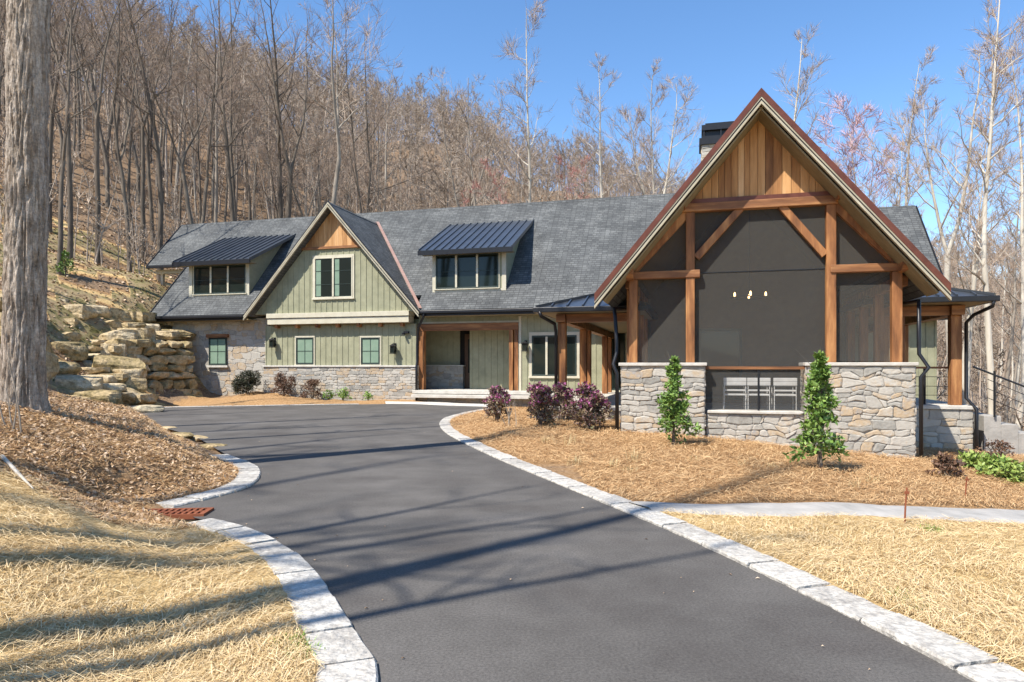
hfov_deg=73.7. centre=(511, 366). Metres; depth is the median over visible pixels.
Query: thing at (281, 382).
shrub
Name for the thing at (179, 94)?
bare tree
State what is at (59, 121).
bare tree
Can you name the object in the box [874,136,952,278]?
bare tree
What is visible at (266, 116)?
bare tree
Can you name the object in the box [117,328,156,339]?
boulder
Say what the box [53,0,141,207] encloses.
bare tree
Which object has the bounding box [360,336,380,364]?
window
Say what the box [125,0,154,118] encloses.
bare tree
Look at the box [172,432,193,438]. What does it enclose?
flat stone
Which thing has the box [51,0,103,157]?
bare tree
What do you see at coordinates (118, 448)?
mulch
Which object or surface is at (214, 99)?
bare tree
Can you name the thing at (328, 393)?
shrub
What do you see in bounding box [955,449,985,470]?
ground shrub
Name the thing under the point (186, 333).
boulder
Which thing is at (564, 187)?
bare tree
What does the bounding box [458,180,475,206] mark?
bare tree
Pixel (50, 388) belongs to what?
dead sprout
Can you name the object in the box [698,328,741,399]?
window
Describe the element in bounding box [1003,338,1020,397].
bare tree
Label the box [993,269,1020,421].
bare tree
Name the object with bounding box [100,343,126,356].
boulder
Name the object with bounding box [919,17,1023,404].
bare tree
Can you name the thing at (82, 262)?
hillside leaves
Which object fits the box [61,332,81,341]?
boulder
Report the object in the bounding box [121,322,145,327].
boulder
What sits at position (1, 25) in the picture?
bare tree
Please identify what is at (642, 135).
bare tree
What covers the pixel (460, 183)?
bare tree
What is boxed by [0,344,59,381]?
boulder
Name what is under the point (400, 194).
bare tree
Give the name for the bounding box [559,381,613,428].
magenta shrub
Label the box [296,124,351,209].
bare tree
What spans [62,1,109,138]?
bare tree
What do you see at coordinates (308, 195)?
bare tree
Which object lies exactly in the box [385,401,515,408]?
entry path
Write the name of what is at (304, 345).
window
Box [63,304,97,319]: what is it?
boulder
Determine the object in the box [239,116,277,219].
bare tree
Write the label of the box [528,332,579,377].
window
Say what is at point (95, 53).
bare tree
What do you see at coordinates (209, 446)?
flat stone
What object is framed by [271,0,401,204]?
bare tree
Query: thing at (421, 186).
bare tree
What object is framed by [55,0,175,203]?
bare tree
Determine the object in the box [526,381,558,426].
magenta shrub
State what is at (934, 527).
grass tuft
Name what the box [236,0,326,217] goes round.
bare tree
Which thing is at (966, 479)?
stake
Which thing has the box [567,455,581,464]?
dry grass clump
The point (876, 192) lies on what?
bare tree
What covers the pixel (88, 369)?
rock steps
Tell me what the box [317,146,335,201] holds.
bare tree
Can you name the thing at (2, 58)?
bare tree
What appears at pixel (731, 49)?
sky
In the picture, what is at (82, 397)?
boulder
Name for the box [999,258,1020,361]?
bare tree
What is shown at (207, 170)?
bare tree
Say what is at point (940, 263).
bare tree
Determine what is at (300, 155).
bare tree
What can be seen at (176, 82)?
bare tree
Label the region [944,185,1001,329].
bare tree
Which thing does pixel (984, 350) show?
bare tree
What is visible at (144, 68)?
bare tree
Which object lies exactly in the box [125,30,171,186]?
bare tree
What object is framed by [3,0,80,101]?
bare tree
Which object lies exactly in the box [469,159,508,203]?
bare tree
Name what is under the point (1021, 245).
bare tree
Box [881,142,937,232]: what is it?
bare tree
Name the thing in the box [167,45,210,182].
bare tree
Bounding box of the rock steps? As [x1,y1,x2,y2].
[81,333,136,399]
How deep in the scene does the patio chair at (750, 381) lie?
15.20 m
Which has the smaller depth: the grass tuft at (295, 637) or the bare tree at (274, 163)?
the grass tuft at (295, 637)
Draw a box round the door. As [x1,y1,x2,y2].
[465,334,469,387]
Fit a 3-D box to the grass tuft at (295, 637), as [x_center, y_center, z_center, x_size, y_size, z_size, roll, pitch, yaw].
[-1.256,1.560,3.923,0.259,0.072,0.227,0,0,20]
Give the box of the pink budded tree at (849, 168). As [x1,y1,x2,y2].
[805,89,919,205]
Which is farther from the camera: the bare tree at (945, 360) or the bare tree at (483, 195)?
the bare tree at (945, 360)
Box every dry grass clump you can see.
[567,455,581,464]
[609,457,623,466]
[624,447,644,461]
[865,473,881,484]
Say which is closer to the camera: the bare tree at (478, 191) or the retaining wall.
the retaining wall
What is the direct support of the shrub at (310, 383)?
on the ground
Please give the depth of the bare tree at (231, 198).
49.84 m
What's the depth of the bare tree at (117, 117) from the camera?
66.80 m
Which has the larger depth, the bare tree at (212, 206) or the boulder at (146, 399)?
the bare tree at (212, 206)
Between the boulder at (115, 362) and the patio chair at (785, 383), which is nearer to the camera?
the patio chair at (785, 383)
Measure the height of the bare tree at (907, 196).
24.835 m
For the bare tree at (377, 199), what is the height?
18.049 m
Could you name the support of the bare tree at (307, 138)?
on the ground
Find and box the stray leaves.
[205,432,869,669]
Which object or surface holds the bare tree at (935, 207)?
on the ground
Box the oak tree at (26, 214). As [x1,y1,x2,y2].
[0,0,52,414]
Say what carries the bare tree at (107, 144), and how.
on the ground
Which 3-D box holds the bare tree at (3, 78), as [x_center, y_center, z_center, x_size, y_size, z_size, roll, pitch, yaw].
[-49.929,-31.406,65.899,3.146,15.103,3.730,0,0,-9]
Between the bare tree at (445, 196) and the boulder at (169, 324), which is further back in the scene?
the bare tree at (445, 196)
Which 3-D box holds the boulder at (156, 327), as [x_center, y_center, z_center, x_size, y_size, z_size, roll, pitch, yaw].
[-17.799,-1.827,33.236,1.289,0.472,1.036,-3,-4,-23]
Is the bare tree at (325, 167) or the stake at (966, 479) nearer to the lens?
the stake at (966, 479)
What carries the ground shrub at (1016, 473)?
on the ground
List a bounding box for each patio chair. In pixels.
[723,378,745,408]
[746,378,770,409]
[771,378,796,409]
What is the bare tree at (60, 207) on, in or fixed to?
on the ground
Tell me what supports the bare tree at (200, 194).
on the ground
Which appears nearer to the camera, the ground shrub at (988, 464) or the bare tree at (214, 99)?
the ground shrub at (988, 464)
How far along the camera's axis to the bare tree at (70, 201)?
35.87 m
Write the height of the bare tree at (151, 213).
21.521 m
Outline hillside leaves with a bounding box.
[0,158,201,400]
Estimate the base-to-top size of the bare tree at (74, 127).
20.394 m
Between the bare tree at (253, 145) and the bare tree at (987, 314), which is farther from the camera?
the bare tree at (253, 145)
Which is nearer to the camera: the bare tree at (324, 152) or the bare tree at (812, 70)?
the bare tree at (812, 70)
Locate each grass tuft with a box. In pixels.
[266,625,316,645]
[270,639,324,659]
[879,587,914,598]
[883,595,923,605]
[917,524,944,532]
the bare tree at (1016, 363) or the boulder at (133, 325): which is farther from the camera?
the bare tree at (1016, 363)
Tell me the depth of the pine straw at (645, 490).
10.21 m
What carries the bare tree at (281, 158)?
on the ground
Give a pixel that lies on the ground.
(94, 293)
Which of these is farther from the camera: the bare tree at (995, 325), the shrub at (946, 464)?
the bare tree at (995, 325)
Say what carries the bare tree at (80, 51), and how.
on the ground
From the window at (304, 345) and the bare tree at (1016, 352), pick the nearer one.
the window at (304, 345)
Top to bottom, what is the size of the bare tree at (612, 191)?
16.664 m
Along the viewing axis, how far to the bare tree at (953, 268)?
78.45 m
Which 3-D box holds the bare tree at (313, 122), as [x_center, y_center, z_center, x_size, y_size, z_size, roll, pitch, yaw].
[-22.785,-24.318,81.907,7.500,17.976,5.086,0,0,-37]
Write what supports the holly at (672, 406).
on the ground
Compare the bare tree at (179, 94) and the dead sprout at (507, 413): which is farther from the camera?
the bare tree at (179, 94)
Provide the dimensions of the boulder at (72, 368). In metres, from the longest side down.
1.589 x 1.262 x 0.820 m
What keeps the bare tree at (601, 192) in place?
on the ground
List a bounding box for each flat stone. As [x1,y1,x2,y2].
[127,405,164,412]
[162,426,176,431]
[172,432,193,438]
[190,435,207,441]
[200,443,226,449]
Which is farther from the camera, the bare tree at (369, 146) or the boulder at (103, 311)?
the bare tree at (369, 146)
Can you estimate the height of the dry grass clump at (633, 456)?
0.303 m
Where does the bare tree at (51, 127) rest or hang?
on the ground
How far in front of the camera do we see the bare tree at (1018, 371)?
46.24 m
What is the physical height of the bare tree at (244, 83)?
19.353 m
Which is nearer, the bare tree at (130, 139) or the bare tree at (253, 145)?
the bare tree at (130, 139)
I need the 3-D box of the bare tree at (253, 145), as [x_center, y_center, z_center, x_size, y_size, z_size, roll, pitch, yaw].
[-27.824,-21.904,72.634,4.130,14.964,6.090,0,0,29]
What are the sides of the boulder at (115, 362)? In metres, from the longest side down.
2.088 x 1.770 x 1.001 m
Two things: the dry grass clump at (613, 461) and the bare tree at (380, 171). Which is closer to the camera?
the dry grass clump at (613, 461)
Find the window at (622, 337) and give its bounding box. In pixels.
[612,333,626,391]
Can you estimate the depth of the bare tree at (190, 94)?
81.81 m
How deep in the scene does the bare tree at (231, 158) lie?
54.59 m
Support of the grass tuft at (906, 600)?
on the ground
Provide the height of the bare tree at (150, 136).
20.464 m
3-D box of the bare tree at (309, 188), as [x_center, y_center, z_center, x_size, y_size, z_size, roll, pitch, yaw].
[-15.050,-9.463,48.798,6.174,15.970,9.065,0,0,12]
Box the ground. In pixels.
[0,85,1023,681]
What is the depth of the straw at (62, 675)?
4.53 m
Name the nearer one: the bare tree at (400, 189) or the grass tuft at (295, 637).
the grass tuft at (295, 637)
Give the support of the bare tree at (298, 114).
on the ground
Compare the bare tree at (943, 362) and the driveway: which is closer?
the driveway
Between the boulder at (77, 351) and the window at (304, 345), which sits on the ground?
the boulder at (77, 351)
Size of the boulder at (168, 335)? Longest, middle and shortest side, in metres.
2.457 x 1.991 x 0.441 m
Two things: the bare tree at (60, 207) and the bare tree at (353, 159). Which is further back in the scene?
the bare tree at (353, 159)
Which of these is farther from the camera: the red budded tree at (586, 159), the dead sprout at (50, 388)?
the red budded tree at (586, 159)
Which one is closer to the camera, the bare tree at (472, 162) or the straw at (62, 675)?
the straw at (62, 675)
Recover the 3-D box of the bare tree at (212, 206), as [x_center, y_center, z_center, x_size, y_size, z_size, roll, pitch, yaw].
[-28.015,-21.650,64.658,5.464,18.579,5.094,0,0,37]
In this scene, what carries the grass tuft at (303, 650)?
on the ground
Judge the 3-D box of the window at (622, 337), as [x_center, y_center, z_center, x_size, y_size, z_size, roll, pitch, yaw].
[4.457,-0.274,28.679,0.847,2.708,0.095,0,0,15]
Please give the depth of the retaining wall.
31.50 m
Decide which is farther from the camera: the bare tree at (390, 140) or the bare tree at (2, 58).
the bare tree at (390, 140)
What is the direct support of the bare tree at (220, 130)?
on the ground
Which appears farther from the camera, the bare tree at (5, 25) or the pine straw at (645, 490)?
the bare tree at (5, 25)
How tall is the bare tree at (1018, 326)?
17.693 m
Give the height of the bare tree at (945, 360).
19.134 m
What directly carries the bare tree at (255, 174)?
on the ground
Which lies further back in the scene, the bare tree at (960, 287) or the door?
the bare tree at (960, 287)
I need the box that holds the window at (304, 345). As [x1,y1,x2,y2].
[295,336,314,364]
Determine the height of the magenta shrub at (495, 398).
1.053 m
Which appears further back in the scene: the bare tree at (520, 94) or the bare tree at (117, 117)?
the bare tree at (117, 117)
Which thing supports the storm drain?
on the driveway
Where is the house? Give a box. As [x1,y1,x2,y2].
[146,88,1023,459]
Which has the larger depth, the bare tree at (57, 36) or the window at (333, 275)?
the bare tree at (57, 36)
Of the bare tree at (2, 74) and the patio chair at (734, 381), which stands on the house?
the patio chair at (734, 381)
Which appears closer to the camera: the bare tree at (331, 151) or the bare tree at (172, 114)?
the bare tree at (331, 151)
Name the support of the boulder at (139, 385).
on the ground
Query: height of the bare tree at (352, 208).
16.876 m
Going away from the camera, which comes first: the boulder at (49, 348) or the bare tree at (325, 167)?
the boulder at (49, 348)
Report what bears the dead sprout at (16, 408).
on the ground
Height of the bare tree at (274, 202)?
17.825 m
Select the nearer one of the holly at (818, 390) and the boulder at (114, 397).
the holly at (818, 390)
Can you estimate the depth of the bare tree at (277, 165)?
62.80 m
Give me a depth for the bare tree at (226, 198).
60.98 m
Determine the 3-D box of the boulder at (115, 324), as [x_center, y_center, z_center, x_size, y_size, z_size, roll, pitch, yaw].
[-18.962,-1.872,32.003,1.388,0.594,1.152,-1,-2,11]
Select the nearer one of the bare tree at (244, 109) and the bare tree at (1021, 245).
the bare tree at (1021, 245)
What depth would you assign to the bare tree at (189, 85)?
73.70 m
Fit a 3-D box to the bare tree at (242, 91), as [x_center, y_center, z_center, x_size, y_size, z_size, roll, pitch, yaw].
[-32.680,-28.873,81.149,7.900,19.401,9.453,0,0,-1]
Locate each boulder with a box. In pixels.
[0,293,2,311]
[0,312,54,353]
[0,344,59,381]
[50,341,87,360]
[54,375,103,391]
[57,361,81,374]
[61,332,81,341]
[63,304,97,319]
[63,318,78,326]
[68,395,91,399]
[69,389,123,404]
[86,304,111,317]
[91,355,146,377]
[97,329,137,340]
[98,373,128,382]
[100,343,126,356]
[104,320,123,328]
[109,308,134,321]
[113,368,146,378]
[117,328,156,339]
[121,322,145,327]
[122,387,142,404]
[123,378,147,393]
[130,311,156,323]
[132,394,159,404]
[144,324,160,330]
[156,331,186,339]
[160,329,195,337]
[164,322,173,327]
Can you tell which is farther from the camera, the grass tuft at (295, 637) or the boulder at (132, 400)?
the boulder at (132, 400)
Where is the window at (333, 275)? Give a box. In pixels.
[312,254,354,299]
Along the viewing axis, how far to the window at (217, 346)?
33.73 m
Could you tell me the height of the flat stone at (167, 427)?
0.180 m
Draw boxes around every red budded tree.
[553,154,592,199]
[562,153,592,199]
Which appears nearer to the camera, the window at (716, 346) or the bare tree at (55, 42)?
the window at (716, 346)
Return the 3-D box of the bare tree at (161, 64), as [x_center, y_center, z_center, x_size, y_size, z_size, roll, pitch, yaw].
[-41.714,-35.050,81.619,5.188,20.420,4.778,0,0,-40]
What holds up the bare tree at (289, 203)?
on the ground
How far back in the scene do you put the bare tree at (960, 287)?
71.19 m
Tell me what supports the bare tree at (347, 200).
on the ground
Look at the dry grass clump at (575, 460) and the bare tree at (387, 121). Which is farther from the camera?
the bare tree at (387, 121)
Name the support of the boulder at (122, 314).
on the ground
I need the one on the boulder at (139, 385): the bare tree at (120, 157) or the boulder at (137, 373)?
the boulder at (137, 373)
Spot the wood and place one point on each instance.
(418, 118)
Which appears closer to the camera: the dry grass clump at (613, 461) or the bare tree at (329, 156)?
the dry grass clump at (613, 461)
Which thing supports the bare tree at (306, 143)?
on the ground
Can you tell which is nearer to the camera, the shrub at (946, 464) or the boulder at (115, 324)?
the shrub at (946, 464)
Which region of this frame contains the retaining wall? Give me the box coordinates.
[104,338,199,394]
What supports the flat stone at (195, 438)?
on the ground
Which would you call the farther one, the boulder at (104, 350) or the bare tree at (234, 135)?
the bare tree at (234, 135)
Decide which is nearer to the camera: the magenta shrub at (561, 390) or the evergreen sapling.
the magenta shrub at (561, 390)
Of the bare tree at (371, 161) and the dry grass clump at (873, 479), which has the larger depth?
the bare tree at (371, 161)
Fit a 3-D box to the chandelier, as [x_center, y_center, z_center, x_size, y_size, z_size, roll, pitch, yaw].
[5.990,-3.450,17.237,0.868,3.433,0.888,0,0,15]
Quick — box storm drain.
[151,507,213,521]
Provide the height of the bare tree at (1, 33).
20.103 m
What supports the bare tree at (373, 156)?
on the ground
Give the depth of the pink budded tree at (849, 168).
57.60 m
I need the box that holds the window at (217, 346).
[209,337,226,364]
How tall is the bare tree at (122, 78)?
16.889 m
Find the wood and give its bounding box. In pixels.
[0,0,1020,415]
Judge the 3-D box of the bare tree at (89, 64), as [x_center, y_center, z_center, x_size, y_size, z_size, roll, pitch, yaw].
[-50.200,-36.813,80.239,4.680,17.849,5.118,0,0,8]
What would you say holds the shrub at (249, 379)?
on the ground
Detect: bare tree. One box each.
[0,0,5,97]
[0,0,58,103]
[0,1,5,64]
[0,3,5,116]
[0,3,69,62]
[0,12,5,54]
[0,42,84,140]
[1,0,105,259]
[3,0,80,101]
[48,0,113,232]
[48,0,128,275]
[49,0,89,176]
[49,0,181,272]
[50,0,114,173]
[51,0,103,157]
[51,0,162,265]
[52,0,83,85]
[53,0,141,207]
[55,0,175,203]
[56,1,96,127]
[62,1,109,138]
[65,0,101,123]
[70,0,191,241]
[77,0,116,141]
[84,0,173,165]
[86,0,176,182]
[88,5,138,150]
[89,0,191,281]
[94,0,152,113]
[98,33,250,223]
[99,0,205,263]
[99,47,157,250]
[109,0,146,143]
[111,0,181,227]
[120,0,188,162]
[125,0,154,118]
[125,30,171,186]
[125,35,144,166]
[141,0,186,202]
[148,0,173,143]
[150,16,181,185]
[153,1,216,218]
[154,0,285,222]
[159,33,212,223]
[159,42,174,169]
[163,39,197,162]
[165,66,214,226]
[166,0,273,220]
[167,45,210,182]
[170,61,207,222]
[174,52,210,195]
[176,26,240,201]
[179,46,203,144]
[182,15,238,222]
[189,43,242,222]
[191,0,260,221]
[198,43,264,194]
[199,49,222,200]
[200,52,278,221]
[209,36,259,219]
[212,62,275,165]
[216,56,266,191]
[227,0,373,217]
[227,39,256,165]
[232,37,296,203]
[232,89,271,219]
[235,87,269,219]
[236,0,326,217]
[237,82,287,218]
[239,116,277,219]
[245,87,284,218]
[246,121,353,216]
[247,75,276,211]
[259,107,286,218]
[262,63,335,217]
[264,98,306,217]
[268,92,335,215]
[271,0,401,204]
[276,106,297,207]
[282,0,445,212]
[285,99,319,213]
[285,111,356,208]
[289,90,343,212]
[289,103,324,215]
[290,71,325,216]
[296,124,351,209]
[298,139,353,214]
[302,109,347,185]
[302,137,351,215]
[303,122,321,210]
[315,127,368,207]
[317,139,375,211]
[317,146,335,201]
[319,114,365,199]
[323,137,356,211]
[333,110,370,211]
[349,105,382,200]
[350,44,404,211]
[352,118,394,211]
[353,102,392,212]
[356,104,388,212]
[362,115,410,212]
[373,134,385,210]
[373,179,419,211]
[390,169,410,210]
[393,181,412,209]
[413,66,520,206]
[413,167,433,209]
[434,170,468,206]
[437,181,452,207]
[443,72,506,207]
[443,177,495,205]
[458,0,572,204]
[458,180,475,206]
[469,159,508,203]
[477,180,491,205]
[505,160,541,202]
[556,176,576,199]
[571,52,643,197]
[591,73,708,194]
[602,184,621,194]
[625,58,684,194]
[742,23,832,139]
[830,157,865,189]
[839,34,1023,401]
[852,44,955,269]
[856,179,884,206]
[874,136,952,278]
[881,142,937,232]
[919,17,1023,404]
[929,223,958,337]
[935,252,943,356]
[937,128,1009,404]
[937,279,965,398]
[937,340,946,398]
[942,0,1023,414]
[943,259,998,326]
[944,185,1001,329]
[951,33,1023,430]
[954,255,1005,412]
[962,215,1020,415]
[964,284,1005,411]
[968,144,1020,422]
[972,280,1013,400]
[978,275,1005,410]
[981,217,1020,423]
[986,303,1020,414]
[989,173,1020,419]
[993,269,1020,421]
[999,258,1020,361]
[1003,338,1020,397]
[1005,278,1020,362]
[1008,316,1020,390]
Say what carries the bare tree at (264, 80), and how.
on the ground
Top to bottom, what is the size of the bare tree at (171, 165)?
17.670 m
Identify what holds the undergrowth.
on the ground
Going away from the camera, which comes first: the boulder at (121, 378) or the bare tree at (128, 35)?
the boulder at (121, 378)
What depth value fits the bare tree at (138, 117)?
70.87 m
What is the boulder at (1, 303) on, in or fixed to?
on the ground
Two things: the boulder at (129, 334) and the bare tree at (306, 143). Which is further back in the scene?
the bare tree at (306, 143)
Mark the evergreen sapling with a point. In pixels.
(66, 261)
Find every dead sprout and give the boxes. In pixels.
[0,345,24,433]
[47,379,59,392]
[497,392,516,425]
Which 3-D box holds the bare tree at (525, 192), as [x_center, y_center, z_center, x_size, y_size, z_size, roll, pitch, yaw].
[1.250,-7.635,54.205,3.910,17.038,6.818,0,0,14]
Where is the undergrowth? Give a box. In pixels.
[0,50,1023,430]
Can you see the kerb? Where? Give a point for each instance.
(346, 655)
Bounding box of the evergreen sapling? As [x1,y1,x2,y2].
[55,250,77,276]
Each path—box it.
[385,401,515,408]
[629,501,1023,523]
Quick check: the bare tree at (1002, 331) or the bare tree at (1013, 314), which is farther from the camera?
the bare tree at (1002, 331)
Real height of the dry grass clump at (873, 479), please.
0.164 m
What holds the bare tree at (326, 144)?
on the ground
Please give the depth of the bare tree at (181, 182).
56.05 m
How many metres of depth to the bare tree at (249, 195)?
62.86 m
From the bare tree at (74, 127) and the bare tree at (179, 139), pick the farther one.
the bare tree at (179, 139)
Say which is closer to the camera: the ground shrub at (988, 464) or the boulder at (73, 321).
the ground shrub at (988, 464)
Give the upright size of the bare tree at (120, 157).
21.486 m
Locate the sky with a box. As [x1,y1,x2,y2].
[52,0,1023,279]
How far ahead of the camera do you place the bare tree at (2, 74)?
44.77 m
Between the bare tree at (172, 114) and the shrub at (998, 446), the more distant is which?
the bare tree at (172, 114)
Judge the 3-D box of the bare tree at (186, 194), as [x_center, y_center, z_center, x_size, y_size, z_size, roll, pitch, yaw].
[-20.387,-11.891,42.210,6.533,17.471,9.594,0,0,24]
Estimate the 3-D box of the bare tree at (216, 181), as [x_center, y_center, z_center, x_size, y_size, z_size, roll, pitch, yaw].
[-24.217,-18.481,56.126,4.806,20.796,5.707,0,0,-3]
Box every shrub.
[231,370,261,394]
[269,372,297,395]
[298,377,321,398]
[323,389,334,399]
[334,387,351,399]
[362,391,372,400]
[481,384,511,420]
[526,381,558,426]
[550,382,574,421]
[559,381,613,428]
[925,451,966,478]
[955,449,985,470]
[972,452,1017,477]
[977,438,1015,457]
[992,458,1023,486]
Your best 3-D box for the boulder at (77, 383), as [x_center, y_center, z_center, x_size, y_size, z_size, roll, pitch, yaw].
[-16.208,0.796,25.497,1.603,0.914,1.357,4,5,-27]
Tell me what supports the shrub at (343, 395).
on the ground
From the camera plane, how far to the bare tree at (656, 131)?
59.10 m
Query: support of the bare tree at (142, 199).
on the ground
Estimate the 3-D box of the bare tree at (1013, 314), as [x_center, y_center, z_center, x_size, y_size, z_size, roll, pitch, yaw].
[31.663,-4.402,44.169,5.330,20.501,4.874,0,0,-28]
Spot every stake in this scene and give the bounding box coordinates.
[904,488,908,522]
[965,477,968,497]
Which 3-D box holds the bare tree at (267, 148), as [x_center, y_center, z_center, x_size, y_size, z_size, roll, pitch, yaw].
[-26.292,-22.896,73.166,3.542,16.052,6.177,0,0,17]
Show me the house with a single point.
(616, 300)
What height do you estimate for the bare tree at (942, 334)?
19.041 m
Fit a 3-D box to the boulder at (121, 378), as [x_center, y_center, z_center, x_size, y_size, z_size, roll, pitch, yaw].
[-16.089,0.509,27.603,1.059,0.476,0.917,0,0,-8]
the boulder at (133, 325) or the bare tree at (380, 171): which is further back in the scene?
the bare tree at (380, 171)
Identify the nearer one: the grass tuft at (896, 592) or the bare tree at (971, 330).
the grass tuft at (896, 592)
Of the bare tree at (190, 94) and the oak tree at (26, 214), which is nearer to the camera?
the oak tree at (26, 214)
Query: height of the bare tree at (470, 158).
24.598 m
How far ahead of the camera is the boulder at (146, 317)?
32.97 m
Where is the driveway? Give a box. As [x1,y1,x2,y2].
[143,404,972,681]
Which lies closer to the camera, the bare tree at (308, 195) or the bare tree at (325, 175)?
the bare tree at (325, 175)
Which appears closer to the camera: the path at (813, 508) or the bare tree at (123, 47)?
the path at (813, 508)
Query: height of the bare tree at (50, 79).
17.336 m
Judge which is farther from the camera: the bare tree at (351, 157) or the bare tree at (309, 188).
the bare tree at (351, 157)
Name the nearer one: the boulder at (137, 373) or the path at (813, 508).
the path at (813, 508)
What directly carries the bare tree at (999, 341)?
on the ground
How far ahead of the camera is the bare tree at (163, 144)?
65.44 m
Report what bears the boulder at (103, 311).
on the ground
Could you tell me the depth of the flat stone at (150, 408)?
23.80 m
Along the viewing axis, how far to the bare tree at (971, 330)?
41.55 m
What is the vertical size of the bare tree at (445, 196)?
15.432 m
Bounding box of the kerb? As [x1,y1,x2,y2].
[157,404,1023,681]
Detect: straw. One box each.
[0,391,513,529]
[0,463,1023,681]
[447,406,1023,507]
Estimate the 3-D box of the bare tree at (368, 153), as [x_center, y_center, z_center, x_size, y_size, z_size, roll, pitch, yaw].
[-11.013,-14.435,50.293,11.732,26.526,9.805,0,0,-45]
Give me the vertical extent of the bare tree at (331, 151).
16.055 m
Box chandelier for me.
[731,210,766,299]
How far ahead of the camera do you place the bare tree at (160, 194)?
43.51 m
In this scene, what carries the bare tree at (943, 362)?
on the ground
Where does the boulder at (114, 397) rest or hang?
on the ground
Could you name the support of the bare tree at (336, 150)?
on the ground
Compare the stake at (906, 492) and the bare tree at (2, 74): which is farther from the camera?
the bare tree at (2, 74)
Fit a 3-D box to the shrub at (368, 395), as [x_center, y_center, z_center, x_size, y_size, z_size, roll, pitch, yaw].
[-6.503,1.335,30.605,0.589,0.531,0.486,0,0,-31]
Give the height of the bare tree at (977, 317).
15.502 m
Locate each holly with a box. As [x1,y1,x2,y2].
[655,353,703,443]
[781,342,849,469]
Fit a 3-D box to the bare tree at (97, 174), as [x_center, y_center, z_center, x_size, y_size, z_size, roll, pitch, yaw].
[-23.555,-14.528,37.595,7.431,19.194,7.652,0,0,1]
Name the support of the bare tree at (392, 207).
on the ground
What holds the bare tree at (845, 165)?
on the ground

